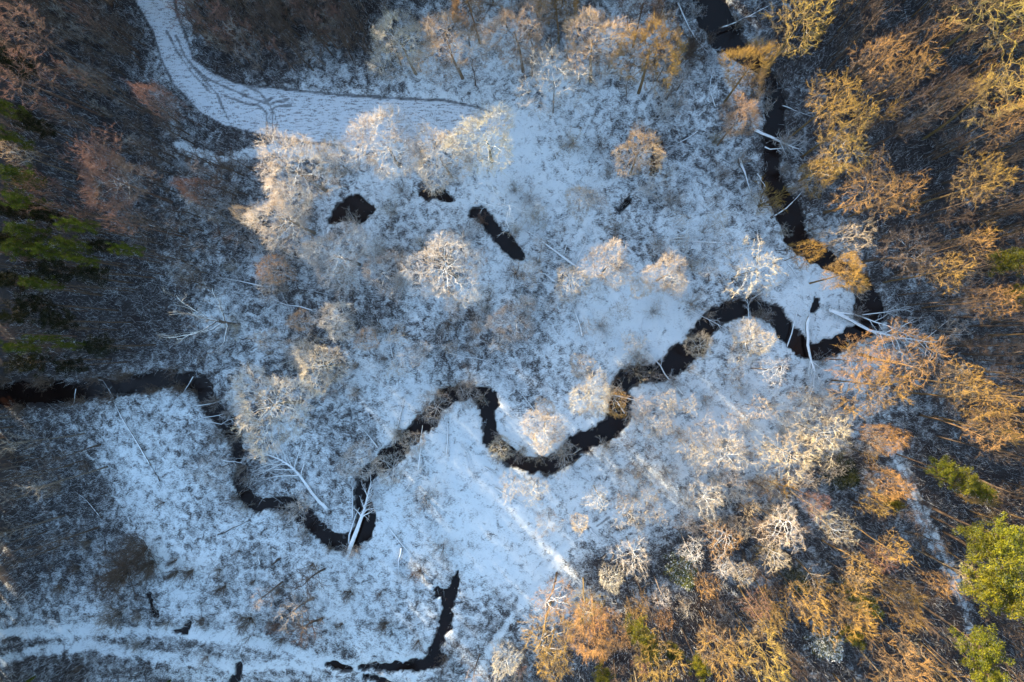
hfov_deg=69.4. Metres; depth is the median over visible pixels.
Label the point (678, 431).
shrub
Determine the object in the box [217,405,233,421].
shrub
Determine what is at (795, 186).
shrub
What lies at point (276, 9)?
sapling
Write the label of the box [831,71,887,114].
slim tree
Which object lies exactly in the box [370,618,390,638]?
bush
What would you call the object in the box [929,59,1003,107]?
slim tree
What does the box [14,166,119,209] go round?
slim tree
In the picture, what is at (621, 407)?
bare tree
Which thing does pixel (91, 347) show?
pine tree
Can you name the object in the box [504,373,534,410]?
fallen tree
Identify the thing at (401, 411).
fallen tree
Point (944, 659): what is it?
sapling
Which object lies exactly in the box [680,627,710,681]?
pine tree
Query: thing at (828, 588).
slim tree
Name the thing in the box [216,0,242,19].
sapling
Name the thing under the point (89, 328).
slim tree
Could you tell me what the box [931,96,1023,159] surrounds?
slim tree
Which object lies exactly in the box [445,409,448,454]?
fallen tree
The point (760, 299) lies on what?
shrub
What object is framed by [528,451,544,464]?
shrub
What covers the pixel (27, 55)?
slim tree
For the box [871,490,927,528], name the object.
slim tree
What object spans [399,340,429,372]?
bare tree
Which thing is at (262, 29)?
sapling
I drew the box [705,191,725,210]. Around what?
bare tree
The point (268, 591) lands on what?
sapling
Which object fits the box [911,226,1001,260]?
slim tree
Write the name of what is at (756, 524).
sapling
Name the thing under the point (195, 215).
sapling
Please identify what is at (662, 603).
slim tree
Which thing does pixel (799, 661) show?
sapling
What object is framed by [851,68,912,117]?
slim tree
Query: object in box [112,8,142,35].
sapling
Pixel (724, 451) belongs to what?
bare tree
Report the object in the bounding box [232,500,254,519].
shrub
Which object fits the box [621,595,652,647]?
pine tree
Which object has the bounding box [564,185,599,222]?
bare tree
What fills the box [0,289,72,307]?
slim tree
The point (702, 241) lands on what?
fallen tree
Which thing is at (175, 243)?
sapling
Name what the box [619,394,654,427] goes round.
bare tree
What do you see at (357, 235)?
bare tree
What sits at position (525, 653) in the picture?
sapling
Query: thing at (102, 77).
sapling
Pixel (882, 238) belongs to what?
sapling
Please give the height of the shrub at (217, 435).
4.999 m
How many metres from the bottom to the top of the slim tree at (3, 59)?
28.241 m
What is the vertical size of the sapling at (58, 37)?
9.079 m
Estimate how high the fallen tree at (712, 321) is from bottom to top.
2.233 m
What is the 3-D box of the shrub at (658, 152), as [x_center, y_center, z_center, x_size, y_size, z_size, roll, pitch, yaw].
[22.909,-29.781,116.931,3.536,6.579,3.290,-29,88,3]
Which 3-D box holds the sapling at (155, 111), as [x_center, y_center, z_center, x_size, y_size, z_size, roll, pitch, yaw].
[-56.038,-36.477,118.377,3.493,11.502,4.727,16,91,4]
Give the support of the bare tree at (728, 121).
on the ground at (308, 106)
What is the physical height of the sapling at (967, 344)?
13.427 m
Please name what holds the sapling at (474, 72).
on the ground at (308, 106)
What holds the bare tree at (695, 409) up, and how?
on the ground at (308, 106)
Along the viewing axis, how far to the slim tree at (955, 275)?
97.92 m
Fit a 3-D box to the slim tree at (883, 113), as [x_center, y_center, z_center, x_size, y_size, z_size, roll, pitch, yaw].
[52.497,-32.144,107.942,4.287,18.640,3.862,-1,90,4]
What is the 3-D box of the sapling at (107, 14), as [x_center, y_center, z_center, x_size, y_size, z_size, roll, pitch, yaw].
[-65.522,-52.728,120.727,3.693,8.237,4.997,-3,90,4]
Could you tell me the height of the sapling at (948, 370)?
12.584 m
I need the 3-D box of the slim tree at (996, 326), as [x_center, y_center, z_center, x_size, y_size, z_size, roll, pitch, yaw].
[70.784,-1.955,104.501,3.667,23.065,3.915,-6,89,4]
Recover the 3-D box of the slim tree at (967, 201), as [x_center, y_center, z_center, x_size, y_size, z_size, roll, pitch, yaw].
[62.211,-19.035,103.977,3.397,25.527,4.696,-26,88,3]
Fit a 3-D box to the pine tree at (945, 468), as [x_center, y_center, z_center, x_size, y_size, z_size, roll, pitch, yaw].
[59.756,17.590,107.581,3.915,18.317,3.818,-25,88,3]
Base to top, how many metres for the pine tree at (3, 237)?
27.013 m
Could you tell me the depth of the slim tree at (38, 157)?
114.64 m
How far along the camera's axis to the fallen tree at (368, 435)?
121.50 m
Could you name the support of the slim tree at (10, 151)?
on the ground at (308, 106)
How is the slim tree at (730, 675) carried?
on the ground at (308, 106)
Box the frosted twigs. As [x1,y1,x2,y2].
[1,0,1023,681]
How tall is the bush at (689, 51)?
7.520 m
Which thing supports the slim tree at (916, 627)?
on the ground at (308, 106)
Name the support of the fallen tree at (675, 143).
on the ground at (308, 106)
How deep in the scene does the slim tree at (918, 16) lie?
107.86 m
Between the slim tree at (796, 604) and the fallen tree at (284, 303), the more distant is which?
the fallen tree at (284, 303)
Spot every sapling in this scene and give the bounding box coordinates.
[29,0,74,25]
[38,0,65,15]
[38,20,78,44]
[46,3,99,37]
[46,16,85,42]
[50,20,103,56]
[58,52,98,76]
[65,21,118,55]
[70,75,111,97]
[74,69,108,94]
[77,63,128,96]
[78,43,125,75]
[88,1,125,28]
[91,99,124,120]
[104,0,124,8]
[108,14,146,46]
[108,182,152,201]
[110,133,149,154]
[111,96,143,119]
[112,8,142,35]
[112,203,155,224]
[116,114,159,141]
[121,133,160,157]
[124,224,155,246]
[125,91,162,119]
[126,234,158,261]
[128,137,173,166]
[133,74,173,95]
[137,95,180,123]
[138,150,171,181]
[139,139,175,162]
[145,217,187,241]
[147,176,174,194]
[148,111,189,137]
[150,195,179,215]
[152,116,194,144]
[156,249,192,267]
[163,213,203,234]
[164,0,209,43]
[164,143,194,164]
[166,270,195,285]
[167,200,203,222]
[168,0,204,38]
[170,232,203,251]
[171,268,206,291]
[172,163,199,185]
[172,258,206,280]
[174,141,210,167]
[175,0,203,18]
[176,185,207,207]
[178,0,217,28]
[180,190,218,215]
[181,172,215,191]
[182,0,225,33]
[182,3,223,44]
[183,160,214,183]
[187,158,228,183]
[187,237,224,255]
[192,8,236,52]
[192,148,230,176]
[195,201,227,224]
[198,1,241,40]
[202,30,243,66]
[205,1,250,46]
[206,146,244,184]
[207,176,248,196]
[208,22,250,62]
[208,213,237,229]
[209,179,236,206]
[210,2,244,32]
[211,225,242,246]
[212,13,249,52]
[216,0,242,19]
[217,147,256,173]
[218,0,258,34]
[220,17,261,55]
[224,229,255,251]
[227,0,248,12]
[230,205,254,229]
[232,44,267,71]
[236,17,272,52]
[246,10,280,52]
[249,0,280,19]
[250,581,290,613]
[261,0,287,25]
[265,36,295,70]
[266,0,297,27]
[273,592,313,635]
[279,31,315,70]
[282,0,308,28]
[286,604,325,651]
[291,0,318,14]
[291,562,331,602]
[295,8,329,46]
[296,37,325,65]
[298,0,330,38]
[301,0,330,26]
[303,20,332,56]
[319,10,345,46]
[322,10,354,52]
[324,18,354,60]
[355,36,378,55]
[377,0,394,21]
[383,31,401,64]
[409,47,423,72]
[414,11,431,33]
[458,13,474,45]
[459,59,483,85]
[460,654,493,681]
[488,668,500,681]
[490,2,515,27]
[503,662,530,681]
[513,45,540,77]
[515,649,532,678]
[517,12,542,46]
[526,0,543,29]
[528,664,549,681]
[543,28,566,58]
[553,616,571,645]
[558,4,572,34]
[559,39,581,61]
[566,616,595,646]
[571,594,600,624]
[581,601,611,631]
[606,658,627,681]
[620,1,635,30]
[620,68,637,96]
[628,640,652,670]
[631,651,654,676]
[645,38,665,65]
[652,1,674,17]
[655,51,670,80]
[662,70,688,99]
[666,632,687,653]
[670,63,694,94]
[675,595,692,619]
[691,647,716,674]
[698,611,720,645]
[711,619,732,646]
[716,608,740,629]
[717,642,737,669]
[722,667,737,681]
[730,628,751,651]
[740,549,766,581]
[740,613,769,644]
[743,509,772,535]
[748,477,777,499]
[749,542,782,563]
[750,605,780,627]
[756,585,790,621]
[760,477,799,500]
[766,519,789,543]
[774,638,810,681]
[787,648,813,675]
[797,0,833,27]
[821,75,858,109]
[824,524,856,552]
[830,21,867,58]
[831,116,875,151]
[833,567,871,597]
[833,596,868,630]
[842,156,874,184]
[854,115,886,136]
[855,591,884,610]
[860,71,897,103]
[875,41,914,81]
[876,667,903,681]
[878,223,910,251]
[882,574,926,608]
[883,462,912,485]
[886,642,939,678]
[889,48,937,84]
[890,255,928,279]
[895,100,939,135]
[901,15,937,46]
[901,579,941,610]
[903,522,952,556]
[920,664,949,681]
[921,14,960,47]
[922,129,974,160]
[922,639,969,681]
[925,355,972,380]
[925,380,975,401]
[928,78,969,110]
[929,200,967,221]
[929,391,964,409]
[930,296,981,317]
[930,318,970,344]
[934,102,987,136]
[939,124,984,160]
[942,0,972,19]
[942,334,992,356]
[947,261,982,287]
[960,343,1017,365]
[960,659,1006,681]
[963,118,1006,148]
[966,332,1000,347]
[968,205,1023,227]
[968,275,1021,293]
[969,66,1011,93]
[969,381,1008,396]
[970,507,1008,525]
[975,605,1023,648]
[976,159,1023,187]
[977,485,1015,510]
[978,131,1023,163]
[983,600,1005,618]
[986,16,1023,42]
[986,507,1023,526]
[988,50,1023,87]
[998,340,1023,365]
[1003,140,1023,163]
[1003,662,1023,681]
[1005,638,1023,659]
[1008,335,1023,343]
[1008,436,1023,452]
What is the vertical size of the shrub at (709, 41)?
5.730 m
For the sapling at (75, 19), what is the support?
on the ground at (308, 106)
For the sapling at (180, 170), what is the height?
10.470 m
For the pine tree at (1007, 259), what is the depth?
99.19 m
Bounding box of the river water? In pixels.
[0,0,882,681]
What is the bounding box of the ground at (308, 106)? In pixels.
[0,0,1023,681]
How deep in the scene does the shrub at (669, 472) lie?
116.08 m
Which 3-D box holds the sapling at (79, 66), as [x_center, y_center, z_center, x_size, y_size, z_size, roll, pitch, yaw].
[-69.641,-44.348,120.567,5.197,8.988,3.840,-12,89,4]
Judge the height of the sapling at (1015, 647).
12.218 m
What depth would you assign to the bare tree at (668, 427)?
112.27 m
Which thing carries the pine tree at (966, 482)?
on the ground at (308, 106)
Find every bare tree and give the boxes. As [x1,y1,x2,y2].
[75,140,172,213]
[120,78,202,127]
[168,176,229,207]
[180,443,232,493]
[223,361,321,465]
[228,205,270,229]
[239,178,316,260]
[240,230,268,256]
[247,329,281,355]
[253,123,345,221]
[253,253,297,285]
[256,277,286,301]
[270,251,301,280]
[274,333,303,363]
[277,202,302,229]
[284,307,314,331]
[291,338,351,398]
[295,347,324,371]
[296,218,371,296]
[302,333,325,356]
[309,301,358,340]
[312,132,359,177]
[326,260,357,286]
[326,313,356,343]
[329,101,425,181]
[334,285,351,302]
[335,437,376,481]
[347,225,368,244]
[351,325,379,352]
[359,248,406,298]
[361,236,391,262]
[366,4,439,81]
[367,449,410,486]
[383,276,411,306]
[385,353,411,377]
[387,323,412,344]
[397,229,481,309]
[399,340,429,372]
[399,430,426,456]
[408,120,477,197]
[409,6,497,86]
[416,389,455,426]
[429,237,445,255]
[439,101,516,177]
[440,296,469,321]
[441,337,456,356]
[447,0,500,44]
[457,384,482,408]
[461,244,492,277]
[461,336,483,356]
[462,359,478,374]
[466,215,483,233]
[470,314,488,333]
[472,284,494,310]
[477,0,551,73]
[483,292,537,345]
[488,327,513,352]
[488,435,512,460]
[490,637,524,680]
[499,471,530,502]
[513,41,594,120]
[513,259,541,290]
[520,409,567,454]
[520,475,550,507]
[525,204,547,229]
[532,0,580,43]
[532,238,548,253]
[532,504,565,538]
[533,396,556,421]
[544,290,565,312]
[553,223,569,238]
[554,262,590,304]
[560,5,641,87]
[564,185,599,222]
[564,594,631,664]
[566,285,587,307]
[568,367,613,417]
[569,353,594,378]
[569,512,588,536]
[572,237,634,290]
[575,317,595,335]
[579,277,609,302]
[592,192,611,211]
[594,387,627,417]
[598,561,624,594]
[603,532,650,582]
[607,8,688,101]
[607,296,630,321]
[610,481,634,513]
[611,116,666,179]
[611,489,650,530]
[613,0,667,47]
[613,427,636,451]
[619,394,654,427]
[621,328,648,357]
[624,586,648,625]
[624,623,691,681]
[625,461,645,481]
[629,275,652,299]
[636,478,662,506]
[640,412,670,443]
[640,495,669,526]
[641,442,662,466]
[642,249,689,295]
[645,463,680,498]
[647,233,668,258]
[649,389,678,415]
[656,413,680,436]
[668,231,690,250]
[668,286,683,301]
[668,484,696,509]
[669,429,701,461]
[671,502,702,533]
[673,393,697,416]
[674,211,691,232]
[682,478,727,525]
[683,328,713,359]
[684,409,720,444]
[684,437,714,466]
[686,564,721,601]
[687,457,709,477]
[694,610,754,681]
[695,486,724,513]
[696,259,719,281]
[697,416,756,472]
[698,438,722,462]
[702,229,736,262]
[704,211,727,235]
[704,510,724,531]
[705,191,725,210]
[714,365,746,391]
[716,36,780,104]
[717,90,763,145]
[719,460,745,485]
[721,234,786,298]
[721,612,793,681]
[723,399,756,429]
[723,438,749,469]
[724,514,755,541]
[726,317,777,366]
[736,493,760,516]
[741,389,778,421]
[750,438,784,470]
[754,430,828,488]
[755,472,777,495]
[763,494,798,526]
[775,413,818,447]
[778,571,831,636]
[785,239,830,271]
[787,386,814,408]
[787,458,820,490]
[791,403,855,468]
[794,156,847,199]
[799,393,837,422]
[804,435,827,456]
[809,250,873,293]
[811,581,882,642]
[813,454,848,482]
[815,217,877,266]
[825,329,896,388]
[827,338,917,422]
[830,433,858,461]
[847,480,895,517]
[853,424,912,455]
[853,425,895,457]
[857,623,945,681]
[858,318,953,394]
[858,465,915,502]
[872,587,932,636]
[909,563,959,603]
[943,476,1000,508]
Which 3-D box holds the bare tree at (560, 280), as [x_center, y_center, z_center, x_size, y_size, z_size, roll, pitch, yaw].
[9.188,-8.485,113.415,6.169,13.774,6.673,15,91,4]
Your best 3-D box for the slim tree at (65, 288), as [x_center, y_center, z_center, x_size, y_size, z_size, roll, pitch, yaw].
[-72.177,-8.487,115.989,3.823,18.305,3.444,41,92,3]
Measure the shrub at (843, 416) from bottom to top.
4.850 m
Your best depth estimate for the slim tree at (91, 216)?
107.35 m
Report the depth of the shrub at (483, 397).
120.31 m
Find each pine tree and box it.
[0,98,110,153]
[0,124,108,175]
[0,163,118,201]
[0,185,115,227]
[0,197,102,232]
[0,230,105,262]
[0,236,121,266]
[0,266,104,296]
[0,309,78,325]
[0,335,113,355]
[2,219,103,244]
[2,350,111,377]
[3,290,118,316]
[13,110,114,159]
[16,274,133,291]
[21,242,140,267]
[22,201,125,235]
[24,332,82,341]
[25,255,133,284]
[28,308,131,333]
[48,234,161,263]
[50,214,161,244]
[51,338,86,350]
[54,354,127,377]
[60,250,164,274]
[69,261,155,288]
[75,332,156,358]
[83,238,165,260]
[105,241,196,263]
[591,638,616,681]
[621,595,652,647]
[634,608,661,666]
[659,621,684,666]
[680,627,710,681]
[829,605,866,650]
[866,488,907,512]
[896,453,963,486]
[913,464,989,494]
[915,600,1016,671]
[922,550,1015,617]
[923,624,1010,681]
[925,473,997,504]
[930,516,998,561]
[932,507,1023,563]
[938,247,1023,277]
[940,561,1023,623]
[942,530,1023,595]
[954,283,1023,305]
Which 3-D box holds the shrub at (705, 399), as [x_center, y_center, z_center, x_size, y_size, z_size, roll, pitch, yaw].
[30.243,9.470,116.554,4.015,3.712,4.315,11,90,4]
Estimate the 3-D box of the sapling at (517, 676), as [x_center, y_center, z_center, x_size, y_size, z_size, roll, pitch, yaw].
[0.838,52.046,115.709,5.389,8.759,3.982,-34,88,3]
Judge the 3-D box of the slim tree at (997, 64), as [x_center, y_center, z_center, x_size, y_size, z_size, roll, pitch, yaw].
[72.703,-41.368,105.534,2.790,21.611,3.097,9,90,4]
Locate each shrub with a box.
[0,371,12,389]
[0,374,6,389]
[0,448,21,462]
[3,401,25,418]
[4,401,23,415]
[17,373,44,392]
[28,373,56,396]
[43,561,54,571]
[46,483,62,496]
[46,579,67,598]
[60,398,75,411]
[63,560,81,578]
[67,396,85,409]
[68,665,82,676]
[75,459,90,474]
[76,537,93,555]
[79,603,128,640]
[80,369,103,390]
[87,387,115,411]
[109,365,133,383]
[125,638,139,657]
[126,610,141,628]
[136,383,161,399]
[139,559,155,584]
[150,496,164,512]
[153,618,173,633]
[159,362,183,379]
[162,377,183,397]
[165,383,187,398]
[178,381,197,399]
[189,615,204,633]
[196,651,212,668]
[198,395,225,411]
[204,426,227,447]
[209,566,223,581]
[214,190,238,213]
[215,313,243,339]
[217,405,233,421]
[219,255,237,275]
[219,489,244,510]
[221,429,248,449]
[224,210,256,230]
[226,457,249,478]
[228,549,239,558]
[232,472,252,484]
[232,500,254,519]
[246,580,256,588]
[253,234,286,262]
[257,271,274,288]
[261,623,281,638]
[263,619,273,629]
[269,638,291,652]
[271,281,288,298]
[271,509,289,524]
[271,588,284,601]
[272,156,301,180]
[277,342,307,370]
[277,485,315,531]
[279,206,298,226]
[289,523,311,542]
[290,238,317,270]
[293,248,330,278]
[300,558,318,578]
[311,366,333,388]
[320,380,342,402]
[323,540,334,558]
[331,621,343,632]
[333,261,346,275]
[336,208,360,225]
[338,542,353,560]
[344,383,362,403]
[345,238,366,260]
[345,358,364,370]
[345,544,362,562]
[362,496,372,509]
[363,319,386,341]
[368,239,394,260]
[370,349,388,364]
[371,591,381,602]
[377,195,399,230]
[384,178,412,198]
[384,244,418,272]
[386,266,412,295]
[387,422,407,447]
[395,475,444,522]
[404,573,419,587]
[406,228,430,252]
[407,406,421,421]
[407,636,424,653]
[409,559,425,583]
[413,343,432,360]
[419,530,469,572]
[432,384,442,397]
[433,311,459,345]
[434,654,456,671]
[446,379,465,395]
[449,220,472,250]
[457,374,477,392]
[463,316,484,337]
[469,297,495,322]
[471,210,488,228]
[475,388,488,405]
[485,452,503,469]
[490,429,505,441]
[501,258,522,291]
[505,176,520,195]
[507,223,524,237]
[509,449,524,463]
[513,179,545,221]
[513,441,531,464]
[514,288,544,315]
[524,255,547,273]
[527,204,542,227]
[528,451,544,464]
[545,443,579,476]
[552,446,568,459]
[555,125,585,156]
[555,435,577,453]
[569,182,605,206]
[582,446,598,459]
[584,126,612,160]
[588,312,620,340]
[595,156,620,180]
[596,435,620,459]
[602,375,624,401]
[603,211,633,242]
[606,466,628,483]
[609,253,628,279]
[621,359,635,374]
[623,358,652,388]
[623,402,641,425]
[625,339,653,368]
[627,173,667,201]
[629,490,645,509]
[631,404,651,424]
[632,463,646,482]
[633,521,645,532]
[636,297,667,318]
[636,360,668,392]
[639,348,655,373]
[647,423,670,442]
[648,89,680,126]
[649,228,670,255]
[650,140,669,161]
[652,461,680,485]
[656,178,694,216]
[658,399,677,417]
[659,266,684,299]
[661,369,686,394]
[662,162,678,184]
[664,90,693,115]
[672,425,692,442]
[678,248,705,284]
[682,285,705,316]
[683,327,699,341]
[684,362,697,379]
[686,0,707,20]
[690,524,703,536]
[695,493,723,522]
[696,391,718,415]
[698,221,712,236]
[700,305,716,321]
[702,516,718,538]
[705,28,719,43]
[705,471,726,493]
[707,131,728,146]
[712,157,737,185]
[713,530,728,543]
[719,426,740,456]
[720,511,736,527]
[721,294,736,309]
[721,481,749,509]
[727,11,750,33]
[730,379,757,402]
[731,152,750,170]
[737,412,762,442]
[742,187,762,207]
[744,449,759,459]
[744,476,761,494]
[748,32,770,49]
[748,284,770,313]
[751,307,764,322]
[753,176,796,215]
[754,465,778,500]
[756,301,774,326]
[758,98,777,116]
[759,78,777,106]
[763,33,775,56]
[765,509,786,531]
[766,399,781,413]
[767,128,803,152]
[768,479,794,509]
[769,204,783,214]
[770,223,793,239]
[771,413,794,447]
[774,68,786,81]
[778,160,793,176]
[782,399,803,425]
[786,386,799,401]
[787,178,811,195]
[797,433,819,453]
[798,454,822,472]
[804,214,826,234]
[806,385,838,411]
[809,229,827,241]
[812,348,834,373]
[813,409,843,429]
[832,429,849,440]
[833,265,857,283]
[837,243,857,258]
[838,410,852,423]
[845,338,869,360]
[847,308,870,325]
[851,304,869,314]
[852,277,872,300]
[860,335,881,352]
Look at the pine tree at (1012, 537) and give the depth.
96.61 m
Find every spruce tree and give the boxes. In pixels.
[663,550,697,591]
[775,560,813,594]
[803,622,843,662]
[814,450,860,490]
[829,573,883,619]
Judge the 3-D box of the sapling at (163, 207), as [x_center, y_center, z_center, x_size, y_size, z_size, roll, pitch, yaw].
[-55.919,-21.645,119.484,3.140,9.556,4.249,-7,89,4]
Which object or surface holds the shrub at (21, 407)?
on the ground at (308, 106)
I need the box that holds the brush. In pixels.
[0,0,1023,681]
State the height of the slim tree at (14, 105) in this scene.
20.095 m
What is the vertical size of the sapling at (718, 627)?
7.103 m
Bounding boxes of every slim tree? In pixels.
[0,0,107,78]
[0,23,71,67]
[0,37,41,60]
[0,37,54,71]
[0,37,70,77]
[0,41,109,117]
[0,45,105,116]
[0,70,76,106]
[0,87,41,121]
[0,139,78,171]
[0,141,97,181]
[0,156,84,189]
[0,179,45,194]
[0,192,90,222]
[0,249,85,267]
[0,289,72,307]
[0,315,73,325]
[0,322,77,348]
[0,339,28,341]
[0,414,23,417]
[0,440,29,447]
[0,456,45,469]
[0,465,71,491]
[0,477,68,506]
[0,515,64,548]
[0,531,46,555]
[0,544,62,573]
[0,546,26,556]
[1,0,66,38]
[1,0,78,40]
[1,60,64,89]
[1,111,89,145]
[1,117,107,164]
[1,141,82,165]
[1,175,104,209]
[1,197,101,227]
[1,322,88,331]
[1,422,84,455]
[1,454,34,459]
[2,5,47,33]
[2,220,75,241]
[3,79,77,118]
[4,181,107,218]
[4,272,89,292]
[5,36,91,93]
[5,460,84,491]
[6,228,103,258]
[10,300,87,312]
[12,199,110,236]
[13,282,101,294]
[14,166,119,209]
[14,248,116,271]
[16,466,107,499]
[18,0,100,49]
[20,526,99,557]
[23,220,129,244]
[24,30,113,80]
[26,98,109,140]
[26,192,137,227]
[27,90,119,137]
[28,444,100,470]
[32,2,107,49]
[33,65,112,116]
[34,336,129,361]
[39,105,129,153]
[49,51,153,115]
[51,57,143,112]
[53,230,143,252]
[54,279,138,294]
[54,316,120,335]
[57,261,134,274]
[59,1,138,51]
[59,122,162,188]
[64,207,147,234]
[72,206,145,228]
[76,6,141,60]
[96,195,183,237]
[518,601,579,667]
[527,572,577,624]
[533,626,574,681]
[570,577,605,632]
[581,481,608,512]
[634,576,659,624]
[651,576,671,608]
[652,593,675,631]
[676,531,705,568]
[701,518,744,563]
[707,543,737,582]
[707,589,732,620]
[720,664,741,681]
[723,549,755,587]
[735,574,771,619]
[737,584,780,639]
[740,502,777,537]
[740,605,771,651]
[745,519,775,548]
[748,501,809,553]
[750,562,784,597]
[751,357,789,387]
[751,533,790,572]
[752,576,792,634]
[759,0,837,76]
[777,508,812,540]
[777,587,808,617]
[787,486,832,524]
[788,67,865,139]
[788,489,839,523]
[791,658,821,681]
[794,592,841,650]
[795,558,837,599]
[797,122,873,182]
[802,91,883,156]
[804,0,838,38]
[809,510,859,546]
[815,0,855,41]
[822,539,884,589]
[823,30,915,108]
[823,143,906,223]
[826,0,882,45]
[826,0,901,70]
[826,559,867,588]
[826,586,870,632]
[827,35,888,97]
[830,30,895,86]
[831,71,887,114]
[841,532,904,574]
[845,92,909,138]
[846,446,879,465]
[847,168,930,217]
[850,0,893,42]
[850,497,895,526]
[850,523,919,565]
[850,567,908,601]
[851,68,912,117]
[854,20,916,69]
[856,42,946,114]
[859,13,939,77]
[859,650,899,681]
[861,214,946,283]
[862,79,939,132]
[863,69,918,115]
[863,116,934,150]
[864,632,919,681]
[867,11,969,81]
[868,0,895,26]
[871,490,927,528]
[871,562,914,604]
[874,586,948,638]
[876,619,925,662]
[877,470,921,495]
[878,65,967,122]
[878,69,981,144]
[882,251,983,294]
[888,14,969,81]
[888,603,934,641]
[892,0,954,37]
[894,0,967,51]
[895,69,973,123]
[895,252,992,278]
[896,72,988,138]
[897,353,998,402]
[898,230,972,252]
[898,271,983,302]
[903,0,959,44]
[903,642,949,681]
[906,288,994,310]
[908,14,995,87]
[909,75,993,123]
[909,145,1023,207]
[909,234,978,257]
[909,375,1019,423]
[910,0,977,35]
[910,0,999,64]
[910,203,986,231]
[911,0,929,17]
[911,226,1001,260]
[912,547,972,585]
[913,184,1018,218]
[914,301,987,318]
[917,640,974,681]
[918,0,1023,74]
[919,164,985,200]
[919,403,1023,450]
[920,616,972,658]
[921,283,1023,323]
[922,49,1023,140]
[927,25,1023,93]
[927,219,1001,247]
[928,251,999,280]
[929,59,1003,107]
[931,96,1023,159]
[931,164,1003,196]
[931,415,1020,440]
[931,572,977,606]
[935,124,1023,172]
[935,435,1023,463]
[936,0,1011,38]
[936,98,1023,149]
[940,142,1023,184]
[942,0,1020,47]
[944,61,1023,120]
[944,419,1023,447]
[946,285,1023,307]
[946,387,1023,408]
[946,550,984,576]
[949,310,1023,327]
[953,364,1010,382]
[954,332,1023,359]
[955,0,1019,46]
[955,1,992,33]
[956,365,1023,389]
[956,388,1023,404]
[956,427,1023,449]
[957,114,1023,151]
[957,235,1023,266]
[958,68,1023,110]
[959,221,1023,248]
[960,185,1023,222]
[960,403,1023,424]
[961,194,1023,225]
[963,296,1023,310]
[965,168,1023,194]
[966,22,1023,76]
[969,21,1022,65]
[969,322,1023,331]
[972,260,1023,274]
[974,306,1022,316]
[975,192,1023,218]
[977,264,1021,275]
[977,478,1023,508]
[979,49,1023,76]
[980,357,1023,366]
[980,370,1023,374]
[982,279,1023,291]
[982,382,1023,388]
[983,414,1022,422]
[985,209,1023,222]
[987,112,1023,128]
[987,333,1023,335]
[990,81,1023,99]
[990,227,1023,231]
[990,321,1023,322]
[991,227,1023,240]
[991,448,1023,458]
[993,205,1023,214]
[995,140,1023,152]
[996,272,1023,277]
[997,388,1023,392]
[999,9,1023,26]
[1001,480,1023,486]
[1003,221,1023,227]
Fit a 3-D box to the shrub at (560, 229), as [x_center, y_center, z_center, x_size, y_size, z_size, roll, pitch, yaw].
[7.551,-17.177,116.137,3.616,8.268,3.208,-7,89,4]
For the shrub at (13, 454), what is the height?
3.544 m
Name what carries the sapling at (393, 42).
on the ground at (308, 106)
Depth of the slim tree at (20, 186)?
118.39 m
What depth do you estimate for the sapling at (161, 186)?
119.13 m
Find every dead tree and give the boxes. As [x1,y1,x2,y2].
[160,281,239,360]
[468,169,538,237]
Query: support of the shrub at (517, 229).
on the ground at (308, 106)
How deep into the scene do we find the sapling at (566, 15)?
113.32 m
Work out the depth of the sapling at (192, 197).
118.74 m
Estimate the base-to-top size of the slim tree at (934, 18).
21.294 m
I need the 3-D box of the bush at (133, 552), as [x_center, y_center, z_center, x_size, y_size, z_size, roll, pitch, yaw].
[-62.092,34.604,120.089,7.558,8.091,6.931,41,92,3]
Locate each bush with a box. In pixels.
[76,535,142,609]
[104,532,154,578]
[118,552,162,589]
[160,567,181,583]
[166,556,178,568]
[171,565,197,587]
[210,583,232,599]
[230,610,256,634]
[336,584,355,604]
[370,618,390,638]
[674,24,708,73]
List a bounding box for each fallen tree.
[63,477,101,517]
[92,376,150,465]
[191,398,226,408]
[204,411,236,426]
[214,271,262,286]
[234,427,329,510]
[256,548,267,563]
[261,288,312,310]
[344,468,383,561]
[347,484,356,517]
[348,507,359,543]
[356,421,377,447]
[371,299,380,325]
[389,528,413,557]
[391,547,403,577]
[395,389,411,442]
[417,425,422,469]
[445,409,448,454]
[447,352,522,386]
[495,487,539,515]
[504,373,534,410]
[516,222,577,269]
[531,215,568,231]
[541,272,556,282]
[570,301,584,337]
[615,395,656,414]
[630,336,682,394]
[657,131,697,154]
[668,232,730,243]
[673,235,719,238]
[675,255,702,266]
[677,2,720,66]
[687,308,734,332]
[706,52,729,106]
[719,0,782,28]
[735,230,775,249]
[737,154,757,195]
[742,298,753,334]
[749,223,772,263]
[752,126,810,162]
[754,273,802,296]
[764,146,790,153]
[770,188,804,218]
[782,105,824,122]
[787,291,802,346]
[792,313,836,418]
[824,306,972,380]
[834,308,924,355]
[862,302,916,315]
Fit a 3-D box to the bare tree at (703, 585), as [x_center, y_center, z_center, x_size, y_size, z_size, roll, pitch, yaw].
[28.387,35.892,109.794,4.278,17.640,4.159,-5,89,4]
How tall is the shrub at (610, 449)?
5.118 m
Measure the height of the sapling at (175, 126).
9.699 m
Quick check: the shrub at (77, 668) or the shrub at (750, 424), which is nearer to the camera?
the shrub at (750, 424)
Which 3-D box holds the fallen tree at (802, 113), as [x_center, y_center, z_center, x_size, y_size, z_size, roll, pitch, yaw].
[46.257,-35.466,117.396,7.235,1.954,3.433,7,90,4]
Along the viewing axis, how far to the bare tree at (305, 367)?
109.03 m
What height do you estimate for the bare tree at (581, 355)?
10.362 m
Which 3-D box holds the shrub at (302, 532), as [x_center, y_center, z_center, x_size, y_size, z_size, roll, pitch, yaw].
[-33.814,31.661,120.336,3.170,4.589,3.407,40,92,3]

